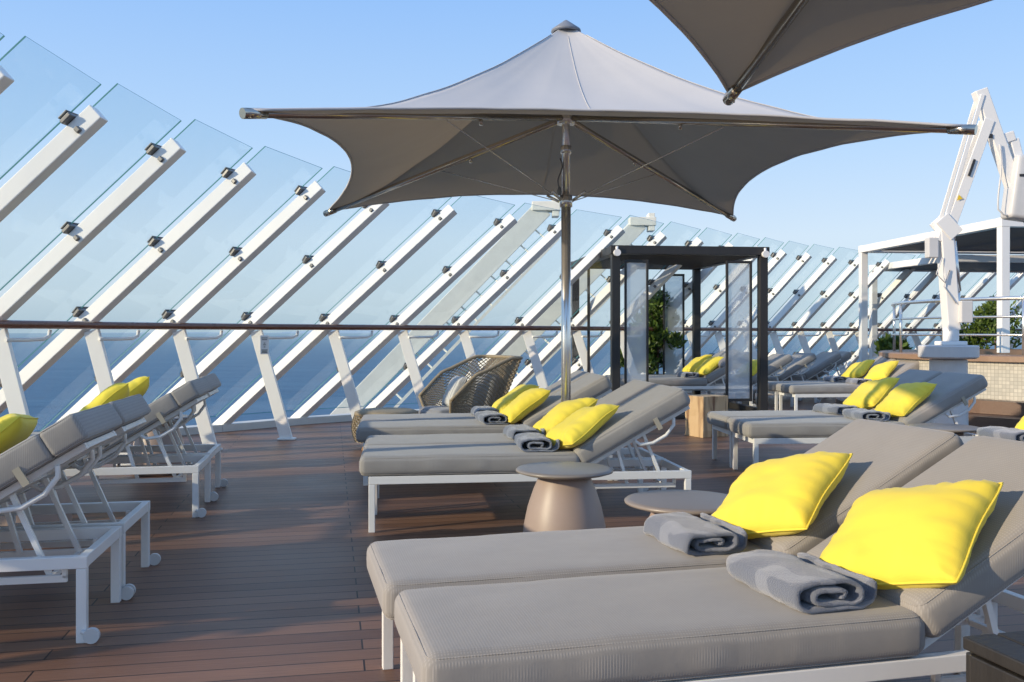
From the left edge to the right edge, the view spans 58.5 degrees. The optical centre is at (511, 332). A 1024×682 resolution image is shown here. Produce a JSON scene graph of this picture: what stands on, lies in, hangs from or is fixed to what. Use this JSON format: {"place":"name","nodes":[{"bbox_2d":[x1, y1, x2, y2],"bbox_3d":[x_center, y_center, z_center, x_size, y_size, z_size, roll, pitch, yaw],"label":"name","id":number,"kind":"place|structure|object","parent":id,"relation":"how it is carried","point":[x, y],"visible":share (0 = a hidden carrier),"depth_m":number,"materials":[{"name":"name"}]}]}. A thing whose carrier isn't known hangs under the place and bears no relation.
{"place":"outdoors","nodes":[
{"label":"outdoors","id":0,"kind":"place"},
{"bbox_2d":[187,330,604,332],"bbox_3d":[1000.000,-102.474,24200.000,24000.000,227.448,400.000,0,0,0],"label":"hills","id":1,"kind":"structure","parent":0,"point":[443,331],"depth_m":24199.05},
{"bbox_2d":[331,197,559,413],"bbox_3d":[-1.181,-0.196,16.073,4.093,4.387,0.383,0,0,-4],"label":"support boom","id":2,"kind":"object","parent":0,"point":[461,292],"visible":0.68,"depth_m":15.96,"materials":[{"name":"grey paint"}]},
{"bbox_2d":[0,333,1021,430],"bbox_3d":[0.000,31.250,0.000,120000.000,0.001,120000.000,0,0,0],"label":"sea","id":3,"kind":"structure","parent":0,"point":[59,385],"depth_m":847.95,"materials":[{"name":"liquid"}]},
{"bbox_2d":[0,392,1023,681],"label":"deck","id":4,"kind":"structure","parent":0,"point":[258,572],"depth_m":4.93,"materials":[{"name":"brown wood"}]},
{"bbox_2d":[0,65,13,93],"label":"windscreen post","id":5,"kind":"object","parent":4,"relation":"on","point":[6,80],"visible":1,"depth_m":5.47,"materials":[{"name":"metal"}]},
{"bbox_2d":[0,36,100,179],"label":"glass panel","id":6,"kind":"object","parent":5,"relation":"attached to","point":[51,130],"visible":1,"depth_m":6.46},
{"bbox_2d":[0,320,1020,330],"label":"handrail","id":7,"kind":"object","parent":5,"relation":"attached to","point":[18,324],"visible":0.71,"depth_m":11.22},
{"bbox_2d":[0,476,71,542],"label":"side table","id":8,"kind":"object","parent":4,"relation":"on","point":[63,495],"visible":0.04,"depth_m":5.46,"materials":[{"name":"beige ceramic"}]},
{"bbox_2d":[0,105,107,221],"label":"windscreen post","id":9,"kind":"object","parent":4,"relation":"on","point":[56,152],"visible":1,"depth_m":6.48,"materials":[{"name":"metal"}]},
{"bbox_2d":[0,83,180,290],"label":"glass panel","id":10,"kind":"object","parent":9,"relation":"attached to","point":[97,102],"visible":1,"depth_m":7.58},
{"bbox_2d":[0,403,133,643],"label":"sun lounger","id":11,"kind":"object","parent":4,"relation":"on","point":[56,447],"visible":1,"depth_m":3.71,"materials":[{"name":"white paint"}]},
{"bbox_2d":[0,394,160,593],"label":"sun lounger","id":12,"kind":"object","parent":4,"relation":"on","point":[132,410],"visible":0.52,"depth_m":4.71,"materials":[{"name":"white paint"}]},
{"bbox_2d":[0,413,38,453],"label":"pillow","id":13,"kind":"object","parent":12,"relation":"on","point":[15,429],"visible":0.87,"depth_m":4.39,"materials":[{"name":"yellow fabric"}]},
{"bbox_2d":[0,138,185,430],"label":"windscreen post","id":14,"kind":"object","parent":4,"relation":"on","point":[106,212],"visible":0.84,"depth_m":7.59,"materials":[{"name":"metal"}]},
{"bbox_2d":[18,119,252,366],"bbox_3d":[-4.104,-0.371,8.216,3.290,2.860,1.037,0,0,0],"label":"glass panel","id":15,"kind":"object","parent":14,"relation":"attached to","point":[147,245],"visible":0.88,"depth_m":8.69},
{"bbox_2d":[0,162,255,465],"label":"windscreen post","id":16,"kind":"object","parent":4,"relation":"on","point":[178,235],"visible":0.67,"depth_m":8.70,"materials":[{"name":"metal"}]},
{"bbox_2d":[40,146,322,430],"bbox_3d":[-3.737,-0.370,9.300,3.441,2.860,0.995,0,0,0],"label":"glass panel","id":17,"kind":"object","parent":16,"relation":"attached to","point":[201,280],"visible":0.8,"depth_m":9.76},
{"bbox_2d":[28,373,227,492],"bbox_3d":[-3.336,0.788,6.934,2.195,0.925,0.632,0,0,-11],"label":"sun lounger","id":18,"kind":"object","parent":4,"relation":"on","point":[213,380],"visible":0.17,"depth_m":7.27,"materials":[{"name":"white paint"}]},
{"bbox_2d":[128,376,149,395],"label":"pillow","id":19,"kind":"object","parent":18,"relation":"on","point":[139,385],"visible":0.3,"depth_m":6.91,"materials":[{"name":"yellow fabric"}]},
{"bbox_2d":[64,377,218,517],"bbox_3d":[-3.206,0.788,6.294,2.195,0.925,0.632,0,0,-11],"label":"sun lounger","id":20,"kind":"object","parent":4,"relation":"on","point":[180,400],"visible":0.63,"depth_m":6.18,"materials":[{"name":"white paint"}]},
{"bbox_2d":[80,383,128,410],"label":"pillow","id":21,"kind":"object","parent":20,"relation":"on","point":[115,392],"visible":0.43,"depth_m":6.22,"materials":[{"name":"yellow fabric"}]},
{"bbox_2d":[131,415,188,476],"bbox_3d":[-3.150,0.998,8.150,0.540,0.505,0.540,0,0,0],"label":"side table","id":22,"kind":"object","parent":4,"relation":"on","point":[166,439],"visible":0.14,"depth_m":7.99,"materials":[{"name":"beige ceramic"}]},
{"bbox_2d":[57,181,325,451],"bbox_3d":[-3.551,-0.175,9.931,3.111,2.895,0.622,0,0,0],"label":"windscreen post","id":23,"kind":"object","parent":4,"relation":"on","point":[226,273],"visible":0.78,"depth_m":9.74,"materials":[{"name":"metal"}]},
{"bbox_2d":[153,166,361,401],"bbox_3d":[-3.235,-0.367,10.337,3.531,2.862,0.956,0,0,0],"label":"glass panel","id":24,"kind":"object","parent":23,"relation":"attached to","point":[275,287],"visible":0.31,"depth_m":10.78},
{"bbox_2d":[165,203,389,439],"bbox_3d":[-3.001,-0.175,10.908,3.114,2.899,0.576,0,0,0],"label":"windscreen post","id":25,"kind":"object","parent":4,"relation":"on","point":[295,283],"visible":0.69,"depth_m":10.74,"materials":[{"name":"metal"}]},
{"bbox_2d":[260,335,268,353],"bbox_3d":[-2.889,0.140,10.668,0.100,0.220,0.012,0,0,-30],"label":"notice sign","id":26,"kind":"object","parent":25,"relation":"attached to","point":[264,344],"visible":1,"depth_m":10.67,"materials":[{"name":"white paint"}]},
{"bbox_2d":[210,197,451,416],"bbox_3d":[-2.581,-0.364,11.247,3.702,2.861,0.773,0,0,0],"label":"glass panel","id":27,"kind":"object","parent":25,"relation":"attached to","point":[330,309],"visible":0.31,"depth_m":11.60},
{"bbox_2d":[213,204,456,429],"bbox_3d":[-2.251,-0.175,11.691,3.116,2.901,0.542,0,0,0],"label":"windscreen post","id":28,"kind":"object","parent":4,"relation":"on","point":[386,270],"visible":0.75,"depth_m":11.55,"materials":[{"name":"metal"}]},
{"bbox_2d":[241,196,514,414],"bbox_3d":[-1.819,-0.361,12.103,3.725,2.859,0.864,0,0,0],"label":"glass panel","id":29,"kind":"object","parent":28,"relation":"attached to","point":[401,310],"visible":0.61,"depth_m":12.50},
{"bbox_2d":[351,407,417,450],"bbox_3d":[-1.360,1.044,9.900,0.756,0.429,0.756,0,0,0],"label":"wicker ottoman","id":30,"kind":"object","parent":4,"relation":"on","point":[360,413],"visible":0.27,"depth_m":9.74,"materials":[{"name":"fabric"}]},
{"bbox_2d":[290,214,516,417],"bbox_3d":[-1.481,-0.175,12.576,3.116,2.902,0.538,0,0,0],"label":"windscreen post","id":31,"kind":"object","parent":4,"relation":"on","point":[421,303],"visible":0.85,"depth_m":12.45,"materials":[{"name":"metal"}]},
{"bbox_2d":[179,391,705,434],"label":"screen kerb","id":32,"kind":"structure","parent":4,"relation":"on","point":[254,424],"depth_m":12.05,"materials":[{"name":"metal"}]},
{"bbox_2d":[366,221,560,407],"bbox_3d":[-0.683,-0.175,13.248,3.028,2.901,0.506,0,0,0],"label":"windscreen post","id":33,"kind":"object","parent":4,"relation":"on","point":[478,307],"visible":0.66,"depth_m":13.15,"materials":[{"name":"metal"}]},
{"bbox_2d":[321,203,560,408],"bbox_3d":[-1.056,-0.358,12.933,3.694,2.862,0.731,0,0,0],"label":"glass panel","id":34,"kind":"object","parent":33,"relation":"attached to","point":[459,314],"visible":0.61,"depth_m":13.20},
{"bbox_2d":[418,355,522,413],"bbox_3d":[-0.481,0.759,10.321,1.032,0.998,0.952,0,0,-28],"label":"wicker chair","id":35,"kind":"object","parent":4,"relation":"on","point":[489,386],"visible":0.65,"depth_m":10.13,"materials":[{"name":"brown wicker"}]},
{"bbox_2d":[442,376,466,405],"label":"pillow","id":36,"kind":"object","parent":35,"relation":"on","point":[456,384],"visible":0.71,"depth_m":10.09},
{"bbox_2d":[360,370,589,421],"bbox_3d":[-0.298,0.807,8.515,2.195,0.886,0.632,0,0,-7],"label":"sun lounger","id":37,"kind":"object","parent":4,"relation":"on","point":[555,387],"visible":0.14,"depth_m":8.40,"materials":[{"name":"fabric"}]},
{"bbox_2d":[492,384,539,412],"bbox_3d":[0.015,0.627,8.513,0.444,0.161,0.483,-37,4,-14],"label":"pillow","id":38,"kind":"object","parent":37,"relation":"on","point":[503,402],"visible":0.54,"depth_m":8.36,"materials":[{"name":"yellow fabric"}]},
{"bbox_2d":[356,373,616,485],"bbox_3d":[-0.222,0.807,7.895,2.195,0.886,0.632,0,0,-7],"label":"sun lounger","id":39,"kind":"object","parent":4,"relation":"on","point":[593,385],"visible":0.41,"depth_m":7.67,"materials":[{"name":"fabric"}]},
{"bbox_2d":[475,410,509,424],"bbox_3d":[-0.157,0.727,7.846,0.267,0.100,0.395,0,0,-13],"label":"towel","id":40,"kind":"object","parent":39,"relation":"on","point":[487,417],"visible":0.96,"depth_m":7.70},
{"bbox_2d":[501,388,550,422],"bbox_3d":[0.092,0.628,7.893,0.444,0.154,0.483,-37,4,-15],"label":"pillow","id":41,"kind":"object","parent":39,"relation":"on","point":[522,405],"visible":0.88,"depth_m":7.70,"materials":[{"name":"yellow fabric"}]},
{"bbox_2d":[363,380,662,511],"bbox_3d":[0.021,0.807,6.760,2.195,0.886,0.632,0,0,-7],"label":"sun lounger","id":42,"kind":"object","parent":4,"relation":"on","point":[625,392],"visible":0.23,"depth_m":6.67,"materials":[{"name":"white paint"}]},
{"bbox_2d":[503,424,545,438],"bbox_3d":[0.087,0.731,6.713,0.262,0.091,0.404,0,0,-11],"label":"towel","id":43,"kind":"object","parent":42,"relation":"on","point":[510,431],"visible":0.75,"depth_m":6.60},
{"bbox_2d":[533,397,597,435],"bbox_3d":[0.365,0.626,6.742,0.444,0.169,0.483,-35,4,-23],"label":"pillow","id":44,"kind":"object","parent":42,"relation":"on","point":[557,414],"visible":0.57,"depth_m":6.60,"materials":[{"name":"yellow fabric"}]},
{"bbox_2d":[359,384,691,532],"bbox_3d":[0.098,0.807,6.135,2.195,0.886,0.632,0,0,-7],"label":"sun lounger","id":45,"kind":"object","parent":4,"relation":"on","point":[632,420],"visible":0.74,"depth_m":5.90,"materials":[{"name":"white paint"}]},
{"bbox_2d":[514,432,559,451],"bbox_3d":[0.164,0.727,6.085,0.267,0.100,0.395,0,0,-6],"label":"towel","id":46,"kind":"object","parent":45,"relation":"on","point":[532,441],"visible":0.96,"depth_m":5.93,"materials":[{"name":"fabric"}]},
{"bbox_2d":[543,404,618,448],"bbox_3d":[0.444,0.630,6.117,0.444,0.161,0.483,-36,4,-25],"label":"pillow","id":47,"kind":"object","parent":45,"relation":"on","point":[579,427],"visible":0.92,"depth_m":5.95,"materials":[{"name":"yellow fabric"}]},
{"bbox_2d":[439,225,624,404],"bbox_3d":[0.236,-0.175,13.954,2.939,2.898,0.543,0,0,0],"label":"windscreen post","id":48,"kind":"object","parent":4,"relation":"on","point":[553,295],"visible":0.59,"depth_m":13.82,"materials":[{"name":"metal"}]},
{"bbox_2d":[516,462,613,531],"bbox_3d":[0.290,0.998,5.050,0.540,0.505,0.540,0,0,0],"label":"side table","id":49,"kind":"object","parent":4,"relation":"on","point":[564,495],"visible":0.76,"depth_m":4.90,"materials":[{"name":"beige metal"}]},
{"bbox_2d":[509,231,666,391],"bbox_3d":[1.054,-0.175,14.847,2.851,2.894,0.626,0,0,0],"label":"windscreen post","id":50,"kind":"object","parent":4,"relation":"on","point":[579,319],"visible":0.46,"depth_m":14.74,"materials":[{"name":"metal"}]},
{"bbox_2d":[239,20,977,490],"bbox_3d":[0.425,-0.608,7.200,4.216,3.715,4.216,0,0,-6],"label":"parasol","id":51,"kind":"object","parent":4,"relation":"on","point":[565,110],"visible":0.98,"depth_m":7.02,"materials":[{"name":"grey fabric"}]},
{"bbox_2d":[558,237,703,380],"bbox_3d":[1.870,-0.175,15.786,2.788,2.892,0.616,0,0,4],"label":"windscreen post","id":52,"kind":"object","parent":4,"relation":"on","point":[638,304],"visible":0.54,"depth_m":15.60,"materials":[{"name":"metal"}]},
{"bbox_2d":[620,331,643,374],"bbox_3d":[2.098,0.570,16.338,0.641,1.360,0.611,0,0,0],"label":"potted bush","id":53,"kind":"object","parent":4,"relation":"on","point":[631,341],"visible":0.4,"depth_m":16.20,"materials":[{"name":"plant"}]},
{"bbox_2d":[629,288,687,374],"bbox_3d":[2.598,0.214,16.506,1.094,2.072,1.132,0,0,0],"label":"potted bush","id":54,"kind":"object","parent":4,"relation":"on","point":[656,304],"visible":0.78,"depth_m":16.31,"materials":[{"name":"green plant"}]},
{"bbox_2d":[366,419,969,681],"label":"sun lounger","id":55,"kind":"object","parent":4,"relation":"on","point":[887,455],"visible":0.42,"depth_m":3.25,"materials":[{"name":"fabric"}]},
{"bbox_2d":[643,512,747,555],"bbox_3d":[0.664,0.731,3.344,0.262,0.091,0.404,0,0,-14],"label":"towel","id":56,"kind":"object","parent":55,"relation":"on","point":[690,534],"visible":1,"depth_m":3.22,"materials":[{"name":"fabric"}]},
{"bbox_2d":[711,451,852,538],"bbox_3d":[0.985,0.611,3.430,0.444,0.154,0.483,-40,10,-39],"label":"pillow","id":57,"kind":"object","parent":55,"relation":"on","point":[788,495],"visible":0.89,"depth_m":3.31,"materials":[{"name":"yellow fabric"}]},
{"bbox_2d":[603,242,733,375],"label":"windscreen post","id":58,"kind":"object","parent":4,"relation":"on","point":[705,274],"visible":0.25,"depth_m":16.45,"materials":[{"name":"metal"}]},
{"bbox_2d":[571,245,769,418],"bbox_3d":[2.393,0.000,14.688,2.360,2.500,3.210,0,0,-7],"label":"cabana","id":59,"kind":"object","parent":4,"relation":"on","point":[694,259],"visible":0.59,"depth_m":13.31,"materials":[{"name":"black metal"}]},
{"bbox_2d":[605,351,736,402],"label":"sun lounger","id":60,"kind":"object","parent":59,"relation":"on","point":[717,355],"visible":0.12,"depth_m":15.17,"materials":[{"name":"fabric"}]},
{"bbox_2d":[682,354,711,371],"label":"pillow","id":61,"kind":"object","parent":60,"relation":"on","point":[694,364],"visible":0.61,"depth_m":15.21,"materials":[{"name":"yellow fabric"}]},
{"bbox_2d":[624,490,727,517],"bbox_3d":[0.775,0.998,4.100,0.540,0.505,0.540,0,0,0],"label":"side table","id":62,"kind":"object","parent":4,"relation":"on","point":[696,503],"visible":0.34,"depth_m":4.04,"materials":[{"name":"beige ceramic"}]},
{"bbox_2d":[620,352,755,406],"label":"sun lounger","id":63,"kind":"object","parent":4,"relation":"on","point":[740,359],"visible":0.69,"depth_m":14.46,"materials":[{"name":"fabric"}]},
{"bbox_2d":[694,356,723,375],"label":"pillow","id":64,"kind":"object","parent":63,"relation":"on","point":[708,366],"visible":0.84,"depth_m":14.55,"materials":[{"name":"yellow fabric"}]},
{"bbox_2d":[717,349,739,367],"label":"pillow","id":65,"kind":"object","parent":63,"relation":"on","point":[733,354],"visible":0.66,"depth_m":14.52,"materials":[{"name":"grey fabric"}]},
{"bbox_2d":[639,246,757,394],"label":"windscreen post","id":66,"kind":"object","parent":4,"relation":"on","point":[719,291],"visible":0.39,"depth_m":17.22,"materials":[{"name":"metal"}]},
{"bbox_2d":[685,394,727,437],"bbox_3d":[2.361,1.005,11.100,0.396,0.490,0.355,0,0,-28],"label":"log stool","id":67,"kind":"object","parent":4,"relation":"on","point":[701,406],"visible":0.8,"depth_m":10.96,"materials":[{"name":"brown wood"}]},
{"bbox_2d":[394,436,1023,681],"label":"sun lounger","id":68,"kind":"object","parent":4,"relation":"on","point":[720,624],"visible":0.75,"depth_m":2.49,"materials":[{"name":"fabric"}]},
{"bbox_2d":[726,549,876,613],"bbox_3d":[0.848,0.727,2.702,0.267,0.100,0.395,0,0,-17],"label":"towel","id":69,"kind":"object","parent":68,"relation":"on","point":[803,582],"visible":1,"depth_m":2.59,"materials":[{"name":"fabric"}]},
{"bbox_2d":[819,479,1003,589],"bbox_3d":[1.188,0.606,2.784,0.443,0.168,0.483,-39,10,-37],"label":"pillow","id":70,"kind":"object","parent":68,"relation":"on","point":[924,536],"visible":0.81,"depth_m":2.67,"materials":[{"name":"yellow fabric"}]},
{"bbox_2d":[674,249,786,396],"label":"windscreen post","id":71,"kind":"object","parent":4,"relation":"on","point":[743,296],"visible":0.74,"depth_m":17.99,"materials":[{"name":"metal"}]},
{"bbox_2d":[683,354,793,406],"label":"sun lounger","id":72,"kind":"object","parent":4,"relation":"on","point":[777,362],"visible":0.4,"depth_m":15.36,"materials":[{"name":"fabric"}]},
{"bbox_2d":[736,359,756,377],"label":"pillow","id":73,"kind":"object","parent":72,"relation":"on","point":[745,373],"visible":0.54,"depth_m":15.44,"materials":[{"name":"yellow fabric"}]},
{"bbox_2d":[710,252,811,393],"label":"windscreen post","id":74,"kind":"object","parent":4,"relation":"on","point":[789,276],"visible":0.63,"depth_m":18.57,"materials":[{"name":"metal"}]},
{"bbox_2d":[707,353,819,402],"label":"sun lounger","id":75,"kind":"object","parent":4,"relation":"on","point":[800,361],"visible":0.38,"depth_m":16.27,"materials":[{"name":"fabric"}]},
{"bbox_2d":[728,352,841,398],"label":"sun lounger","id":76,"kind":"object","parent":4,"relation":"on","point":[824,361],"visible":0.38,"depth_m":16.96,"materials":[{"name":"fabric"}]},
{"bbox_2d":[735,255,836,371],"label":"windscreen post","id":77,"kind":"object","parent":4,"relation":"on","point":[807,286],"visible":0.59,"depth_m":19.20,"materials":[{"name":"metal"}]},
{"bbox_2d":[741,351,851,398],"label":"sun lounger","id":78,"kind":"object","parent":4,"relation":"on","point":[846,356],"visible":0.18,"depth_m":17.66,"materials":[{"name":"white paint"}]},
{"bbox_2d":[768,257,858,355],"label":"windscreen post","id":79,"kind":"object","parent":4,"relation":"on","point":[828,294],"visible":0.69,"depth_m":19.75,"materials":[{"name":"metal"}]},
{"bbox_2d":[649,0,991,104],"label":"parasol","id":80,"kind":"object","parent":4,"relation":"on","point":[740,46],"visible":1,"depth_m":3.89,"materials":[{"name":"grey fabric"}]},
{"bbox_2d":[707,369,941,467],"bbox_3d":[3.039,0.807,8.832,2.195,0.886,0.632,0,0,-4],"label":"sun lounger","id":81,"kind":"object","parent":4,"relation":"on","point":[717,420],"visible":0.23,"depth_m":8.74,"materials":[{"name":"white paint"}]},
{"bbox_2d":[813,403,857,414],"bbox_3d":[3.102,0.731,8.783,0.262,0.091,0.404,0,0,-17],"label":"towel","id":82,"kind":"object","parent":81,"relation":"on","point":[828,408],"visible":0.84,"depth_m":8.69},
{"bbox_2d":[843,377,899,408],"bbox_3d":[3.451,0.598,8.841,0.444,0.161,0.483,-39,3,-22],"label":"pillow","id":83,"kind":"object","parent":81,"relation":"on","point":[869,394],"visible":0.84,"depth_m":8.69,"materials":[{"name":"yellow fabric"}]},
{"bbox_2d":[768,356,896,409],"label":"sun lounger","id":84,"kind":"object","parent":4,"relation":"on","point":[772,384],"visible":0.23,"depth_m":14.22,"materials":[{"name":"fabric"}]},
{"bbox_2d":[841,359,874,377],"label":"pillow","id":85,"kind":"object","parent":84,"relation":"on","point":[858,369],"visible":0.86,"depth_m":14.35,"materials":[{"name":"yellow fabric"}]},
{"bbox_2d":[793,259,889,374],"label":"windscreen post","id":86,"kind":"object","parent":4,"relation":"on","point":[844,308],"visible":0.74,"depth_m":20.36,"materials":[{"name":"metal"}]},
{"bbox_2d":[776,360,919,409],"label":"sun lounger","id":87,"kind":"object","parent":4,"relation":"on","point":[796,391],"visible":0.43,"depth_m":13.49,"materials":[{"name":"fabric"}]},
{"bbox_2d":[864,361,898,379],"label":"pillow","id":88,"kind":"object","parent":87,"relation":"on","point":[881,371],"visible":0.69,"depth_m":13.71,"materials":[{"name":"yellow fabric"}]},
{"bbox_2d":[727,372,987,469],"bbox_3d":[3.079,0.807,8.162,2.195,0.886,0.632,0,0,-4],"label":"sun lounger","id":89,"kind":"object","parent":4,"relation":"on","point":[951,391],"visible":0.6,"depth_m":7.91,"materials":[{"name":"white paint"}]},
{"bbox_2d":[842,408,890,421],"bbox_3d":[3.142,0.727,8.109,0.267,0.100,0.395,0,0,-6],"label":"towel","id":90,"kind":"object","parent":89,"relation":"on","point":[858,413],"visible":0.98,"depth_m":7.98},
{"bbox_2d":[874,382,936,416],"bbox_3d":[3.491,0.598,8.171,0.444,0.154,0.483,-39,3,-13],"label":"pillow","id":91,"kind":"object","parent":89,"relation":"on","point":[902,400],"visible":0.88,"depth_m":8.01,"materials":[{"name":"yellow fabric"}]},
{"bbox_2d":[823,269,914,359],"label":"windscreen post","id":92,"kind":"object","parent":4,"relation":"on","point":[887,293],"visible":0.52,"depth_m":20.77,"materials":[{"name":"metal"}]},
{"bbox_2d":[833,272,937,375],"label":"windscreen post","id":93,"kind":"object","parent":4,"relation":"on","point":[918,290],"visible":0.52,"depth_m":21.25,"materials":[{"name":"metal"}]},
{"bbox_2d":[873,332,912,359],"bbox_3d":[7.922,0.616,19.007,0.937,1.269,0.776,0,0,-45],"label":"potted bush","id":94,"kind":"object","parent":4,"relation":"on","point":[884,343],"visible":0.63,"depth_m":18.84,"materials":[{"name":"green plant"}]},
{"bbox_2d":[835,349,1023,427],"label":"hot tub","id":95,"kind":"object","parent":4,"relation":"on","point":[1000,400],"visible":0.42,"depth_m":12.32,"materials":[{"name":"tile"}]},
{"bbox_2d":[891,296,1023,355],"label":"guard rail","id":96,"kind":"object","parent":95,"relation":"on","point":[900,318],"visible":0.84,"depth_m":13.38,"materials":[{"name":"metal"}]},
{"bbox_2d":[902,272,969,348],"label":"windscreen post","id":97,"kind":"object","parent":4,"relation":"on","point":[926,311],"visible":0.33,"depth_m":21.70,"materials":[{"name":"metal"}]},
{"bbox_2d":[858,217,1023,361],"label":"pergola","id":98,"kind":"object","parent":4,"relation":"on","point":[1001,238],"visible":0.84,"depth_m":16.12,"materials":[{"name":"white paint"}]},
{"bbox_2d":[908,423,979,435],"bbox_3d":[3.450,0.998,7.300,0.540,0.505,0.540,0,0,0],"label":"side table","id":99,"kind":"object","parent":4,"relation":"on","point":[959,429],"visible":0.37,"depth_m":7.19,"materials":[{"name":"beige ceramic"}]},
{"bbox_2d":[869,254,1023,359],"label":"pergola","id":100,"kind":"object","parent":4,"relation":"on","point":[979,263],"visible":0.47,"depth_m":20.09,"materials":[{"name":"white paint"}]},
{"bbox_2d":[915,273,996,348],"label":"windscreen post","id":101,"kind":"object","parent":4,"relation":"on","point":[978,288],"visible":0.27,"depth_m":21.91,"materials":[{"name":"metal"}]},
{"bbox_2d":[918,87,1023,424],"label":"deck crane","id":102,"kind":"object","parent":4,"relation":"on","point":[950,352],"visible":0.94,"depth_m":10.92,"materials":[{"name":"white metal"}]},
{"bbox_2d":[959,295,1021,348],"bbox_3d":[9.393,0.249,17.898,1.170,2.002,1.250,0,0,-29],"label":"potted bush","id":103,"kind":"object","parent":4,"relation":"on","point":[981,325],"visible":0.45,"depth_m":17.77,"materials":[{"name":"green plant"}]},
{"bbox_2d":[963,631,1023,681],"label":"slatted box table","id":104,"kind":"object","parent":4,"relation":"on","point":[998,657],"visible":1,"depth_m":2.06,"materials":[{"name":"black wood"}]},
{"bbox_2d":[0,0,1023,332],"label":"sky","id":105,"kind":"structure","parent":0,"point":[205,61],"materials":[{"name":"blue"}]},
{"bbox_2d":[488,213,655,383],"bbox_3d":[0.528,0.054,17.424,4.486,4.688,0.391,0,0,-5],"label":"support boom","id":106,"kind":"object","parent":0,"point":[634,228],"visible":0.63,"depth_m":17.36,"materials":[{"name":"grey paint"}]},
{"bbox_2d":[959,436,975,443],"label":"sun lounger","id":107,"kind":"object","parent":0,"point":[965,439],"visible":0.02,"depth_m":6.64,"materials":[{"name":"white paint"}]},
{"bbox_2d":[977,426,1023,441],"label":"towel","id":108,"kind":"object","parent":107,"relation":"on","point":[1016,434],"visible":0.85,"depth_m":6.45,"materials":[{"name":"fabric"}]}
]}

